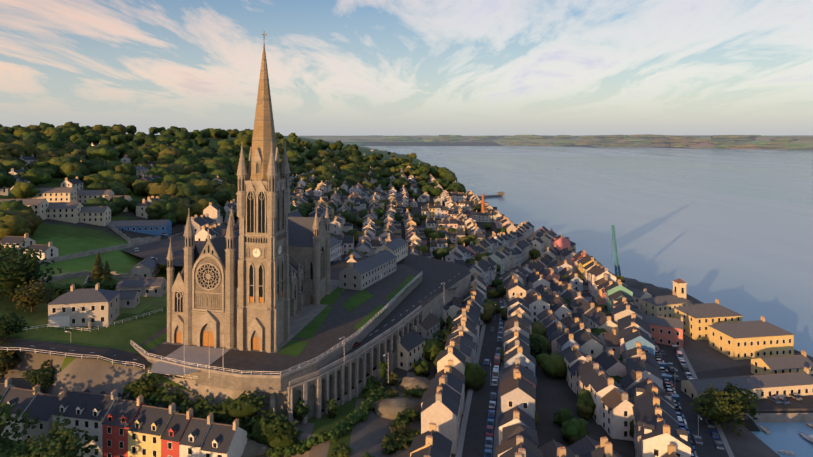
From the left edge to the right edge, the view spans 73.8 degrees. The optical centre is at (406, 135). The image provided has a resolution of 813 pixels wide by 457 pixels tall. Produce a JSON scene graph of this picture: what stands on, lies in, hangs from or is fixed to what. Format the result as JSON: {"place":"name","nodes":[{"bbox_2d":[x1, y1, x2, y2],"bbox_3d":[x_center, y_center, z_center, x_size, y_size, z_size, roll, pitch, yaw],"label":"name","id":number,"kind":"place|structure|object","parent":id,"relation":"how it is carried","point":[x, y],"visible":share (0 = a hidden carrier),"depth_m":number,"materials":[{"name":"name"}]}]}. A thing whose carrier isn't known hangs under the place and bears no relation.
{"place":"outdoors","nodes":[
{"label":"outdoors","id":0,"kind":"place"},
{"bbox_2d":[0,253,470,423],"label":"stone retaining wall","id":1,"kind":"structure","parent":0,"point":[317,362],"depth_m":155.17,"materials":[{"name":"stone"}]},
{"bbox_2d":[162,34,344,352],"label":"cathedral","id":2,"kind":"structure","parent":1,"relation":"on","point":[256,277],"depth_m":157.79,"materials":[{"name":"stone"}]},
{"bbox_2d":[0,134,812,456],"bbox_3d":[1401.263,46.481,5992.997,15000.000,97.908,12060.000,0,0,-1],"label":"ground","id":3,"kind":"structure","parent":0,"point":[360,438],"depth_m":171.70,"materials":[{"name":"green plant"}]},
{"bbox_2d":[202,376,429,456],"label":"rocks","id":4,"kind":"object","parent":3,"relation":"on","point":[389,408],"visible":0.38,"depth_m":150.51,"materials":[{"name":"grey stone"}]},
{"bbox_2d":[0,240,759,456],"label":"trees","id":5,"kind":"object","parent":3,"relation":"on","point":[20,275],"visible":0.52,"depth_m":142.29,"materials":[{"name":"green plant"}]},
{"bbox_2d":[0,121,806,443],"bbox_3d":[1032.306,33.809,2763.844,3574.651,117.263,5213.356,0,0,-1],"label":"forest trees","id":6,"kind":"object","parent":3,"relation":"on","point":[182,167],"visible":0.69,"depth_m":478.92,"materials":[{"name":"green plant"}]},
{"bbox_2d":[0,141,812,456],"bbox_3d":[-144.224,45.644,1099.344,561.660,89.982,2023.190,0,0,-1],"label":"town","id":7,"kind":"object","parent":3,"relation":"on","point":[636,323],"visible":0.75,"depth_m":198.62,"materials":[{"name":"paint"}]},
{"bbox_2d":[330,236,493,370],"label":"precinct","id":8,"kind":"object","parent":3,"relation":"on","point":[378,265],"visible":0.4,"depth_m":215.82,"materials":[{"name":"paint"}]},
{"bbox_2d":[24,192,812,455],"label":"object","id":9,"kind":"object","parent":3,"relation":"on","point":[146,240],"visible":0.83,"depth_m":232.47,"materials":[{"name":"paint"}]},
{"bbox_2d":[122,234,812,456],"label":"road","id":10,"kind":"structure","parent":3,"relation":"on","point":[472,437],"depth_m":172.22,"materials":[{"name":"grey asphalt"}]},
{"bbox_2d":[134,232,801,456],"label":"cars","id":11,"kind":"object","parent":10,"relation":"on","point":[668,386],"visible":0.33,"depth_m":176.40,"materials":[{"name":"paint"}]},
{"bbox_2d":[0,0,812,135],"label":"sky","id":12,"kind":"structure","parent":0,"point":[335,67],"materials":[{"name":"blue"}]},
{"bbox_2d":[360,146,812,456],"bbox_3d":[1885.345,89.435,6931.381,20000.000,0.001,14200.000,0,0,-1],"label":"water","id":13,"kind":"structure","parent":0,"point":[731,229],"depth_m":634.50,"materials":[{"name":"blue liquid"}]}
]}

